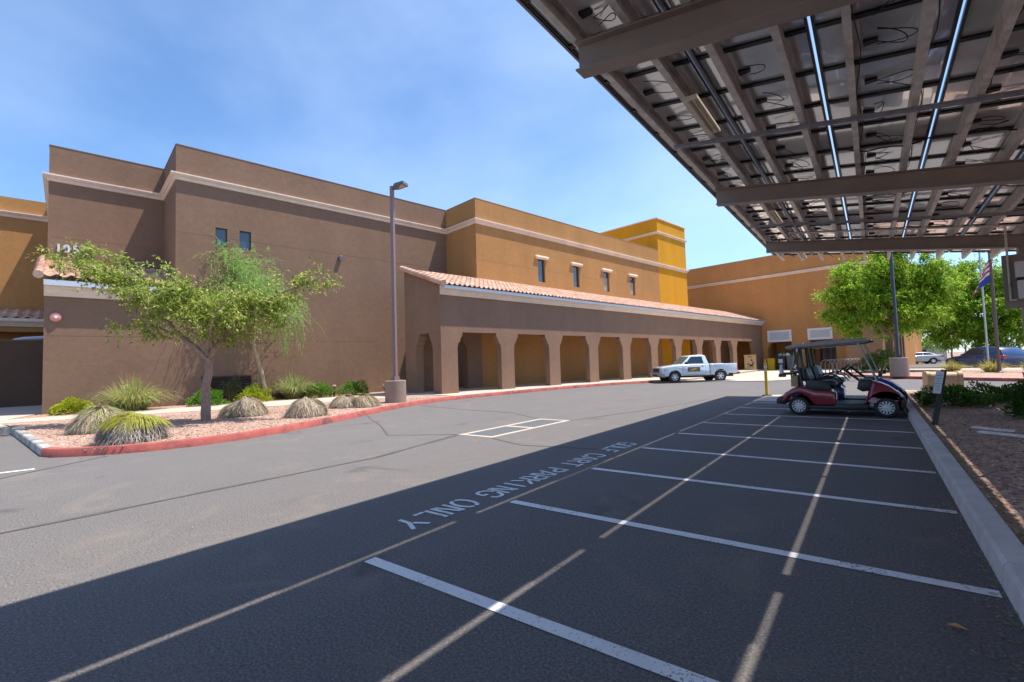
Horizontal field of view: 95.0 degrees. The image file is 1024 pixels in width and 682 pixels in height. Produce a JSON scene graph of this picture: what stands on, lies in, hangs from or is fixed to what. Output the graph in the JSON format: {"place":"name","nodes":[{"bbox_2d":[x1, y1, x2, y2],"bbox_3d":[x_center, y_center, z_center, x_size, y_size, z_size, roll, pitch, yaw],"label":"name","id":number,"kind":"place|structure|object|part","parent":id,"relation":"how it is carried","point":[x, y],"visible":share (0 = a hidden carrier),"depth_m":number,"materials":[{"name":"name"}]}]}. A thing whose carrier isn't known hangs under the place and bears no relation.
{"place":"outdoors","nodes":[
{"label":"outdoors","id":0,"kind":"place"},
{"bbox_2d":[0,405,41,433],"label":"path","id":1,"kind":"structure","parent":0,"point":[8,413],"depth_m":18.06,"materials":[{"name":"concrete"}]},
{"bbox_2d":[0,340,42,407],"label":"gate wall","id":2,"kind":"structure","parent":1,"relation":"on","point":[21,370],"depth_m":22.81,"materials":[{"name":"paint"}]},
{"bbox_2d":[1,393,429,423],"bbox_3d":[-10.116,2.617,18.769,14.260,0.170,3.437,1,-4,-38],"label":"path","id":3,"kind":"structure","parent":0,"point":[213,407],"depth_m":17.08,"materials":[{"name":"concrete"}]},
{"bbox_2d":[0,361,1023,681],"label":"road","id":4,"kind":"structure","parent":0,"point":[160,591],"depth_m":3.53,"materials":[{"name":"grey asphalt"}]},
{"bbox_2d":[0,468,34,472],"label":"lane line","id":5,"kind":"object","parent":4,"relation":"on","point":[17,470],"visible":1,"depth_m":7.28,"materials":[{"name":"white paint"}]},
{"bbox_2d":[11,427,52,454],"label":"kerb","id":6,"kind":"structure","parent":4,"relation":"on","point":[33,443],"depth_m":10.06,"materials":[{"name":"white concrete"}]},
{"bbox_2d":[0,456,104,478],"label":"asphalt seam","id":7,"kind":"object","parent":4,"relation":"on","point":[51,467],"visible":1,"depth_m":7.39,"materials":[{"name":"black asphalt"}]},
{"bbox_2d":[17,392,384,418],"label":"sidewalk","id":8,"kind":"structure","parent":4,"relation":"on","point":[65,414],"depth_m":19.24,"materials":[{"name":"grey concrete"}]},
{"bbox_2d":[46,396,93,414],"bbox_3d":[-16.139,2.343,17.250,1.734,0.719,1.379,-4,-4,37],"label":"shrub","id":9,"kind":"object","parent":8,"relation":"on","point":[68,405],"visible":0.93,"depth_m":16.98,"materials":[{"name":"green plant"}]},
{"bbox_2d":[74,373,193,411],"bbox_3d":[-14.348,1.871,17.702,4.085,1.533,3.858,-2,-3,6],"label":"grass clump","id":10,"kind":"object","parent":8,"relation":"on","point":[134,398],"visible":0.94,"depth_m":17.37,"materials":[{"name":"plant"}]},
{"bbox_2d":[185,388,230,406],"bbox_3d":[-12.443,2.263,19.281,1.836,0.857,1.574,-4,-4,37],"label":"shrub","id":11,"kind":"object","parent":8,"relation":"on","point":[214,395],"visible":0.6,"depth_m":19.06,"materials":[{"name":"green plant"}]},
{"bbox_2d":[215,375,250,402],"bbox_3d":[-12.364,2.100,20.696,1.499,1.314,1.569,-2,-3,11],"label":"shrub","id":12,"kind":"object","parent":8,"relation":"on","point":[226,392],"visible":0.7,"depth_m":20.57,"materials":[{"name":"green plant"}]},
{"bbox_2d":[233,382,272,400],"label":"shrub","id":13,"kind":"object","parent":8,"relation":"on","point":[256,391],"visible":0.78,"depth_m":20.65,"materials":[{"name":"green plant"}]},
{"bbox_2d":[186,237,328,400],"bbox_3d":[-11.927,-1.043,21.739,6.051,7.802,4.282,-2,-3,2],"label":"feathery tree","id":14,"kind":"object","parent":8,"relation":"on","point":[254,348],"visible":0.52,"depth_m":21.43,"materials":[{"name":"green plant"}]},
{"bbox_2d":[268,369,320,398],"bbox_3d":[-10.636,2.047,22.669,3.865,1.459,3.626,-2,-3,1],"label":"grass clump","id":15,"kind":"object","parent":8,"relation":"on","point":[293,388],"visible":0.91,"depth_m":22.21,"materials":[{"name":"green plant"}]},
{"bbox_2d":[304,381,335,397],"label":"shrub","id":16,"kind":"object","parent":8,"relation":"on","point":[317,390],"visible":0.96,"depth_m":22.61,"materials":[{"name":"green plant"}]},
{"bbox_2d":[335,379,370,394],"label":"shrub","id":17,"kind":"object","parent":8,"relation":"on","point":[353,385],"visible":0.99,"depth_m":23.73,"materials":[{"name":"green plant"}]},
{"bbox_2d":[3,395,448,450],"bbox_3d":[-7.237,2.394,16.037,9.590,0.155,13.170,-4,-4,37],"label":"gravel bed","id":18,"kind":"object","parent":4,"relation":"on","point":[61,444],"visible":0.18,"depth_m":12.08,"materials":[{"name":"gravel"}]},
{"bbox_2d":[62,403,127,434],"bbox_3d":[-9.799,1.821,11.187,1.546,0.661,1.521,-1,-3,-6],"label":"grass mound","id":19,"kind":"object","parent":18,"relation":"on","point":[83,422],"depth_m":10.76,"materials":[{"name":"beige plant"}]},
{"bbox_2d":[84,411,174,445],"bbox_3d":[-7.547,1.688,9.339,1.423,0.598,1.591,-4,-4,37],"label":"grass mound","id":20,"kind":"object","parent":18,"relation":"on","point":[131,427],"depth_m":9.00,"materials":[{"name":"green plant"}]},
{"bbox_2d":[26,239,347,420],"bbox_3d":[-8.934,-0.320,13.171,8.550,5.269,3.314,-2,-3,9],"label":"mesquite tree","id":21,"kind":"object","parent":18,"relation":"on","point":[178,302],"visible":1,"depth_m":12.89,"materials":[{"name":"green plant"}]},
{"bbox_2d":[217,396,270,418],"bbox_3d":[-8.046,1.946,14.070,1.581,0.598,1.412,0,-3,-27],"label":"grass mound","id":22,"kind":"object","parent":18,"relation":"on","point":[244,406],"depth_m":13.67,"materials":[{"name":"beige plant"}]},
{"bbox_2d":[279,396,330,418],"bbox_3d":[-5.866,1.856,13.358,1.434,0.569,1.458,-4,-4,37],"label":"grass mound","id":23,"kind":"object","parent":18,"relation":"on","point":[306,407],"depth_m":12.95,"materials":[{"name":"beige plant"}]},
{"bbox_2d":[326,394,355,408],"bbox_3d":[-5.693,2.045,16.122,1.311,0.465,1.319,-4,-4,37],"label":"grass mound","id":24,"kind":"object","parent":18,"relation":"on","point":[342,401],"depth_m":15.73,"materials":[{"name":"beige plant"}]},
{"bbox_2d":[352,394,380,407],"bbox_3d":[-5.034,2.021,16.112,1.238,0.470,1.284,-4,-4,37],"label":"grass mound","id":25,"kind":"object","parent":18,"relation":"on","point":[363,401],"depth_m":15.80,"materials":[{"name":"plant"}]},
{"bbox_2d":[385,181,407,402],"bbox_3d":[-4.419,-1.875,17.880,1.038,8.390,0.780,-4,-4,37],"label":"street lamp","id":26,"kind":"object","parent":18,"relation":"on","point":[395,388],"visible":0.96,"depth_m":17.84,"materials":[{"name":"metal"},{"name":"concrete"}]},
{"bbox_2d":[0,435,456,533],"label":"asphalt seam","id":27,"kind":"object","parent":4,"relation":"on","point":[215,489],"visible":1,"depth_m":5.62,"materials":[{"name":"black asphalt"}]},
{"bbox_2d":[40,380,652,457],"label":"kerb","id":28,"kind":"structure","parent":4,"relation":"on","point":[53,452],"depth_m":10.09,"materials":[{"name":"red concrete"}]},
{"bbox_2d":[367,416,455,434],"bbox_3d":[-3.220,2.098,11.683,1.128,0.001,5.653,0,-4,-35],"label":"asphalt seam","id":29,"kind":"object","parent":4,"relation":"on","point":[387,433],"visible":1,"depth_m":10.51,"materials":[{"name":"black asphalt"}]},
{"bbox_2d":[397,499,478,529],"bbox_3d":[-0.703,1.651,4.524,0.345,0.001,0.932,-4,-4,37],"label":"pavement text","id":30,"kind":"object","parent":4,"relation":"on","point":[411,525],"visible":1,"depth_m":4.57,"materials":[{"name":"paint"}]},
{"bbox_2d":[458,419,569,437],"bbox_3d":[0.161,1.986,10.572,0.900,0.108,2.990,-4,-4,37],"label":"painted marking","id":31,"kind":"object","parent":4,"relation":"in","point":[509,429],"visible":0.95,"depth_m":10.36,"materials":[{"name":"paint"}]},
{"bbox_2d":[475,467,567,496],"bbox_3d":[0.162,1.682,5.650,0.356,0.001,1.540,-4,-4,37],"label":"pavement text","id":32,"kind":"object","parent":4,"relation":"on","point":[528,480],"visible":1,"depth_m":5.56,"materials":[{"name":"paint"}]},
{"bbox_2d":[364,557,718,681],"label":"stall line","id":33,"kind":"object","parent":4,"relation":"on","point":[663,668],"visible":1,"depth_m":2.48,"materials":[{"name":"white paint"}]},
{"bbox_2d":[493,438,594,448],"bbox_3d":[0.388,1.808,8.227,2.378,0.001,0.378,-4,-4,40],"label":"asphalt seam","id":34,"kind":"object","parent":4,"relation":"on","point":[546,446],"visible":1,"depth_m":7.96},
{"bbox_2d":[563,454,605,466],"bbox_3d":[1.041,1.713,6.796,0.345,0.001,0.922,-4,-4,37],"label":"pavement text","id":35,"kind":"object","parent":4,"relation":"on","point":[579,459],"visible":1,"depth_m":6.80,"materials":[{"name":"paint"}]},
{"bbox_2d":[605,442,636,451],"bbox_3d":[1.744,1.738,7.712,0.356,0.001,0.892,-4,-4,37],"label":"pavement text","id":36,"kind":"object","parent":4,"relation":"on","point":[618,447],"visible":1,"depth_m":7.75,"materials":[{"name":"paint"}]},
{"bbox_2d":[510,500,1001,597],"bbox_3d":[1.396,1.547,3.753,3.525,0.001,0.100,-4,-4,37],"label":"stall line","id":37,"kind":"object","parent":4,"relation":"on","point":[974,589],"visible":1,"depth_m":3.33,"materials":[{"name":"white paint"}]},
{"bbox_2d":[516,0,1023,335],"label":"solar carport","id":38,"kind":"object","parent":4,"relation":"on","point":[721,102],"visible":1,"depth_m":6.59,"materials":[{"name":"metal"}]},
{"bbox_2d":[1001,226,1023,308],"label":"electrical cabinet","id":39,"kind":"object","parent":38,"relation":"attached to","point":[1013,273],"visible":1,"depth_m":10.97,"materials":[{"name":"grey metal"}]},
{"bbox_2d":[592,468,957,513],"bbox_3d":[2.462,1.585,5.141,3.525,0.001,0.100,-4,-4,37],"label":"stall line","id":40,"kind":"object","parent":4,"relation":"on","point":[843,498],"visible":1,"depth_m":4.82,"materials":[{"name":"white paint"}]},
{"bbox_2d":[643,447,935,472],"bbox_3d":[3.509,1.622,6.505,3.525,0.001,0.100,-4,-4,37],"label":"stall line","id":41,"kind":"object","parent":4,"relation":"on","point":[796,460],"visible":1,"depth_m":6.23,"materials":[{"name":"white paint"}]},
{"bbox_2d":[741,407,852,410],"bbox_3d":[7.843,1.776,12.152,3.525,0.001,0.100,-4,-4,37],"label":"stall line","id":42,"kind":"object","parent":4,"relation":"on","point":[810,409],"visible":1,"depth_m":12.20,"materials":[{"name":"white paint"}]},
{"bbox_2d":[678,433,922,448],"bbox_3d":[4.574,1.660,7.893,3.525,0.001,0.100,-4,-4,37],"label":"stall line","id":43,"kind":"object","parent":4,"relation":"on","point":[805,441],"visible":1,"depth_m":7.66,"materials":[{"name":"white paint"}]},
{"bbox_2d":[704,422,913,432],"bbox_3d":[5.633,1.698,9.273,3.525,0.001,0.100,-4,-4,37],"label":"stall line","id":44,"kind":"object","parent":4,"relation":"on","point":[813,427],"visible":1,"depth_m":9.14,"materials":[{"name":"white paint"}]},
{"bbox_2d":[753,395,873,403],"bbox_3d":[10.118,1.872,15.226,3.650,0.032,3.050,-4,-4,37],"label":"concrete pad","id":45,"kind":"object","parent":4,"relation":"on","point":[772,398],"visible":0.23,"depth_m":15.72,"materials":[{"name":"grey concrete"}]},
{"bbox_2d":[762,359,771,395],"bbox_3d":[9.192,1.315,16.992,0.320,1.318,0.315,-4,-4,37],"label":"marker post","id":46,"kind":"object","parent":45,"relation":"on","point":[766,380],"visible":1,"depth_m":16.95,"materials":[{"name":"yellow plastic"}]},
{"bbox_2d":[737,414,907,420],"bbox_3d":[6.777,1.738,10.764,3.525,0.001,0.100,-4,-4,37],"label":"stall line","id":47,"kind":"object","parent":4,"relation":"on","point":[820,417],"visible":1,"depth_m":10.55,"materials":[{"name":"white paint"}]},
{"bbox_2d":[777,338,906,417],"bbox_3d":[7.776,0.852,11.232,2.460,1.765,1.240,-4,-4,37],"label":"golf cart","id":48,"kind":"object","parent":4,"relation":"on","point":[822,393],"visible":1,"depth_m":10.94,"materials":[{"name":"red plastic"}]},
{"bbox_2d":[779,364,783,373],"bbox_3d":[6.648,0.688,11.585,0.100,0.230,0.100,-4,-4,37],"label":"drink bottle","id":49,"kind":"object","parent":48,"relation":"on","point":[781,370],"visible":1,"depth_m":11.56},
{"bbox_2d":[793,340,907,403],"bbox_3d":[8.891,0.883,12.519,2.460,1.765,1.240,-4,-4,37],"label":"golf cart","id":50,"kind":"object","parent":4,"relation":"on","point":[816,370],"visible":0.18,"depth_m":12.20,"materials":[{"name":"black plastic"}]},
{"bbox_2d":[915,352,943,363],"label":"parked car","id":51,"kind":"object","parent":4,"relation":"on","point":[928,358],"visible":0.5,"depth_m":55.45,"materials":[{"name":"silver metal"}]},
{"bbox_2d":[843,374,1023,381],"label":"kerb","id":52,"kind":"structure","parent":4,"relation":"on","point":[968,378],"depth_m":22.00,"materials":[{"name":"concrete"}]},
{"bbox_2d":[852,370,1023,377],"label":"gravel bed","id":53,"kind":"object","parent":4,"relation":"on","point":[1005,374],"visible":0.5,"depth_m":25.94,"materials":[{"name":"beige gravel"}]},
{"bbox_2d":[853,347,895,371],"bbox_3d":[24.832,1.309,31.906,2.478,1.708,2.503,-2,-3,-2],"label":"hedge","id":54,"kind":"object","parent":53,"relation":"on","point":[877,358],"visible":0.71,"depth_m":31.84,"materials":[{"name":"green plant"}]},
{"bbox_2d":[810,252,968,356],"bbox_3d":[27.208,-2.587,34.100,8.894,9.687,8.253,-4,-4,37],"label":"shade tree","id":55,"kind":"object","parent":53,"relation":"on","point":[925,291],"visible":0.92,"depth_m":32.61,"materials":[{"name":"green plant"}]},
{"bbox_2d":[889,254,909,376],"bbox_3d":[21.096,-2.193,25.727,1.064,8.240,0.845,-4,-4,37],"label":"street lamp","id":56,"kind":"object","parent":53,"relation":"on","point":[898,365],"visible":0.77,"depth_m":25.62,"materials":[{"name":"metal"}]},
{"bbox_2d":[927,359,973,371],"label":"grass clump","id":57,"kind":"object","parent":53,"relation":"on","point":[951,367],"visible":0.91,"depth_m":28.83,"materials":[{"name":"plant"}]},
{"bbox_2d":[978,253,988,361],"bbox_3d":[28.759,-3.031,28.698,0.242,9.740,0.236,-4,-4,37],"label":"flagpole","id":58,"kind":"object","parent":53,"relation":"on","point":[984,318],"visible":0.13,"depth_m":28.59,"materials":[{"name":"metal"}]},
{"bbox_2d":[969,358,1017,371],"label":"grass clump","id":59,"kind":"object","parent":53,"relation":"on","point":[989,366],"visible":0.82,"depth_m":27.10,"materials":[{"name":"plant"}]},
{"bbox_2d":[988,252,1003,372],"bbox_3d":[27.061,-3.393,26.480,0.374,10.340,0.365,-4,-4,37],"label":"flagpole","id":60,"kind":"object","parent":53,"relation":"on","point":[996,336],"visible":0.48,"depth_m":26.33,"materials":[{"name":"metal"}]},
{"bbox_2d":[971,260,989,297],"bbox_3d":[26.555,-3.492,26.678,0.942,2.250,0.192,-3,-3,26],"label":"flag","id":61,"kind":"object","parent":60,"relation":"attached to","point":[984,279],"visible":1,"depth_m":26.55,"materials":[{"name":"fabric"}]},
{"bbox_2d":[948,623,965,628],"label":"dry leaf","id":62,"kind":"object","parent":4,"relation":"on","point":[956,625],"visible":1,"depth_m":2.36,"materials":[{"name":"brown plant"}]},
{"bbox_2d":[902,417,1023,678],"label":"leaf litter","id":63,"kind":"object","parent":4,"relation":"on","point":[1015,612],"visible":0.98,"depth_m":2.83,"materials":[{"name":"brown plant"}]},
{"bbox_2d":[903,400,1023,624],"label":"kerb","id":64,"kind":"structure","parent":4,"relation":"on","point":[1000,544],"depth_m":3.54,"materials":[{"name":"concrete"}]},
{"bbox_2d":[906,391,1023,545],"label":"gravel bed","id":65,"kind":"object","parent":4,"relation":"on","point":[1017,492],"visible":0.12,"depth_m":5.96,"materials":[{"name":"brown gravel"}]},
{"bbox_2d":[931,369,946,424],"bbox_3d":[7.435,0.998,8.161,0.353,1.006,0.127,-2,-3,-1],"label":"leaning sign","id":66,"kind":"object","parent":65,"relation":"on","point":[939,382],"visible":0.95,"depth_m":8.14,"materials":[{"name":"grey plastic"}]},
{"bbox_2d":[918,371,963,392],"bbox_3d":[13.365,1.265,14.572,1.079,0.656,0.731,-3,-3,29],"label":"utility enclosure","id":67,"kind":"object","parent":65,"relation":"on","point":[954,377],"visible":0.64,"depth_m":14.31,"materials":[{"name":"metal"}]},
{"bbox_2d":[912,383,1008,407],"bbox_3d":[10.131,1.254,10.823,1.630,0.579,1.192,-3,-3,16],"label":"shrub","id":68,"kind":"object","parent":65,"relation":"on","point":[966,397],"visible":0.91,"depth_m":10.60,"materials":[{"name":"green plant"}]},
{"bbox_2d":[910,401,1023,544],"bbox_3d":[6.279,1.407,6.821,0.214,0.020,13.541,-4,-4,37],"label":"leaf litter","id":69,"kind":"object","parent":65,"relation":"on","point":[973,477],"visible":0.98,"depth_m":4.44,"materials":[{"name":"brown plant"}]},
{"bbox_2d":[961,380,1016,402],"bbox_3d":[11.816,1.224,11.351,1.504,0.588,1.082,-4,-4,37],"label":"shrub","id":70,"kind":"object","parent":65,"relation":"on","point":[1003,389],"visible":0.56,"depth_m":11.31,"materials":[{"name":"green plant"}]},
{"bbox_2d":[971,426,1014,431],"bbox_3d":[7.564,1.388,7.396,0.110,0.035,0.520,-1,-3,-13],"label":"plank","id":71,"kind":"object","parent":65,"relation":"on","point":[991,429],"visible":1,"depth_m":7.35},
{"bbox_2d":[977,430,1023,437],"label":"plank","id":72,"kind":"object","parent":65,"relation":"on","point":[1003,434],"visible":1,"depth_m":6.90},
{"bbox_2d":[1000,362,1023,418],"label":"shrub","id":73,"kind":"object","parent":65,"relation":"on","point":[1017,403],"visible":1,"depth_m":8.66,"materials":[{"name":"green plant"}]},
{"bbox_2d":[945,346,1023,367],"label":"parked car","id":74,"kind":"object","parent":4,"relation":"on","point":[1011,356],"visible":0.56,"depth_m":34.60,"materials":[{"name":"blue metal"}]},
{"bbox_3d":[35.246,0.821,36.070,0.141,0.480,1.200,-2,-3,1],"label":"side window","id":75,"kind":"part","parent":74,"relation":"part of","materials":[{"name":"black glass"}]},
{"bbox_3d":[35.218,0.767,35.007,0.141,0.480,0.830,-2,-3,1],"label":"side window","id":76,"kind":"part","parent":74,"relation":"part of","materials":[{"name":"black glass"}]},
{"bbox_2d":[0,0,1023,351],"label":"sky","id":77,"kind":"structure","parent":0,"point":[457,102],"materials":[{"name":"blue"}]},
{"bbox_2d":[381,369,763,395],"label":"pavement","id":78,"kind":"structure","parent":0,"point":[463,391],"depth_m":28.02,"materials":[{"name":"concrete"}]},
{"bbox_2d":[399,266,765,393],"bbox_3d":[10.719,-0.428,37.500,42.294,6.628,4.201,1,-4,-44],"label":"covered arcade","id":79,"kind":"object","parent":78,"relation":"on","point":[445,314],"visible":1,"depth_m":26.95,"materials":[{"name":"paint"}]},
{"bbox_2d":[743,355,756,369],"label":"poster board","id":80,"kind":"object","parent":78,"relation":"on","point":[749,362],"visible":0.99,"depth_m":47.61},
{"bbox_2d":[655,368,867,382],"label":"pavement","id":81,"kind":"structure","parent":0,"point":[758,376],"depth_m":31.72,"materials":[{"name":"concrete"}]},
{"bbox_2d":[650,355,739,382],"bbox_3d":[11.413,1.720,29.472,5.036,1.675,2.080,-2,-3,-3],"label":"pickup truck","id":82,"kind":"object","parent":81,"relation":"on","point":[678,369],"visible":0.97,"depth_m":28.66,"materials":[{"name":"white metal"}]},
{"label":"side window","id":83,"kind":"part","parent":82,"relation":"part of","materials":[{"name":"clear glass"}]},
{"bbox_2d":[767,358,775,369],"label":"waste bin","id":84,"kind":"object","parent":81,"relation":"on","point":[771,363],"visible":0.92,"depth_m":48.76,"materials":[{"name":"yellow plastic"}]},
{"bbox_2d":[776,356,786,369],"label":"waste bin","id":85,"kind":"object","parent":81,"relation":"on","point":[784,363],"visible":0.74,"depth_m":48.15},
{"bbox_2d":[786,356,796,369],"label":"waste bin","id":86,"kind":"object","parent":81,"relation":"on","point":[789,360],"visible":0.44,"depth_m":47.63,"materials":[{"name":"grey plastic"}]},
{"bbox_2d":[820,358,861,373],"bbox_3d":[25.266,1.875,35.909,8.390,1.061,0.795,1,-4,-42],"label":"bike rack","id":87,"kind":"object","parent":81,"relation":"on","point":[845,359],"visible":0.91,"depth_m":35.00,"materials":[{"name":"metal"}]},
{"bbox_2d":[921,339,946,360],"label":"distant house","id":88,"kind":"structure","parent":0,"point":[937,352],"depth_m":72.14,"materials":[{"name":"grey glass"}]},
{"bbox_2d":[869,368,1023,370],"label":"path","id":89,"kind":"structure","parent":0,"point":[920,369],"depth_m":33.08,"materials":[{"name":"concrete"}]},
{"bbox_2d":[947,352,964,357],"bbox_3d":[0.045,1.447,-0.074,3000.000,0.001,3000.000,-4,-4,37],"label":"ground","id":90,"kind":"structure","parent":0,"point":[954,354],"depth_m":227.41,"materials":[{"name":"beige concrete"}]},
{"bbox_2d":[0,196,47,339],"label":"building","id":91,"kind":"structure","parent":90,"relation":"on","point":[23,229],"depth_m":25.04,"materials":[{"name":"paint"}]},
{"bbox_2d":[33,143,690,414],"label":"school building","id":92,"kind":"structure","parent":90,"relation":"on","point":[182,207],"depth_m":23.66,"materials":[{"name":"brown paint"}]},
{"bbox_2d":[13,336,42,339],"bbox_3d":[-24.660,0.084,23.822,1.681,0.748,0.194,1,-4,-43],"label":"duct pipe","id":93,"kind":"object","parent":92,"relation":"attached to","point":[32,338],"visible":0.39,"depth_m":23.91,"materials":[{"name":"silver metal"}]},
{"bbox_2d":[50,313,61,321],"bbox_3d":[-17.020,-0.894,17.517,0.340,0.340,0.145,1,-4,-43],"label":"alarm bell","id":94,"kind":"object","parent":92,"relation":"attached to","point":[55,317],"visible":1,"depth_m":17.48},
{"bbox_2d":[216,228,226,246],"bbox_3d":[-13.365,-4.723,21.552,0.094,0.870,0.462,-4,-4,42],"label":"window","id":95,"kind":"structure","parent":92,"relation":"in","point":[221,234],"depth_m":21.58,"materials":[{"name":"blue glass"}]},
{"bbox_2d":[240,231,250,249],"bbox_3d":[-12.654,-4.730,22.226,0.097,0.870,0.482,-4,-4,42],"label":"window","id":96,"kind":"structure","parent":92,"relation":"in","point":[245,237],"depth_m":22.25,"materials":[{"name":"blue glass"}]},
{"bbox_2d":[535,255,548,281],"bbox_3d":[1.975,-4.883,31.863,1.250,1.790,0.403,1,-4,-43],"label":"window","id":97,"kind":"structure","parent":92,"relation":"in","point":[540,262],"depth_m":31.95,"materials":[{"name":"blue glass"}]},
{"bbox_2d":[571,262,582,286],"bbox_3d":[4.691,-4.836,34.434,1.250,1.790,0.403,1,-4,-43],"label":"window","id":98,"kind":"structure","parent":92,"relation":"in","point":[575,269],"depth_m":34.53,"materials":[{"name":"blue glass"}]},
{"bbox_2d":[601,268,612,291],"bbox_3d":[7.423,-4.788,37.024,1.280,1.790,0.407,1,-4,-43],"label":"window","id":99,"kind":"structure","parent":92,"relation":"in","point":[604,270],"depth_m":37.13,"materials":[{"name":"blue glass"}]},
{"bbox_2d":[628,274,637,294],"bbox_3d":[10.135,-4.741,39.592,1.290,1.790,0.409,1,-4,-43],"label":"window","id":100,"kind":"structure","parent":92,"relation":"in","point":[631,276],"depth_m":39.71,"materials":[{"name":"grey glass"}]},
{"bbox_2d":[687,252,921,369],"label":"entrance building","id":101,"kind":"structure","parent":90,"relation":"on","point":[775,291],"depth_m":50.19,"materials":[{"name":"orange paint"}]},
{"bbox_2d":[820,347,836,361],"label":"window","id":102,"kind":"structure","parent":101,"relation":"in","point":[825,353],"depth_m":48.88,"materials":[{"name":"black glass"}]},
{"bbox_2d":[845,326,905,369],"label":"colonnade wing","id":103,"kind":"structure","parent":90,"relation":"on","point":[853,351],"depth_m":41.13,"materials":[{"name":"beige paint"}]},
{"bbox_2d":[921,329,939,350],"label":"distant tree","id":104,"kind":"object","parent":90,"relation":"on","point":[925,342],"visible":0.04,"depth_m":68.47,"materials":[{"name":"green plant"}]},
{"bbox_2d":[922,329,970,356],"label":"distant tree","id":105,"kind":"object","parent":90,"relation":"on","point":[931,344],"visible":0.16,"depth_m":61.98,"materials":[{"name":"green plant"}]},
{"bbox_2d":[917,253,1023,352],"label":"shade tree","id":106,"kind":"object","parent":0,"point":[967,324],"visible":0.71,"depth_m":39.44,"materials":[{"name":"green plant"}]}
]}

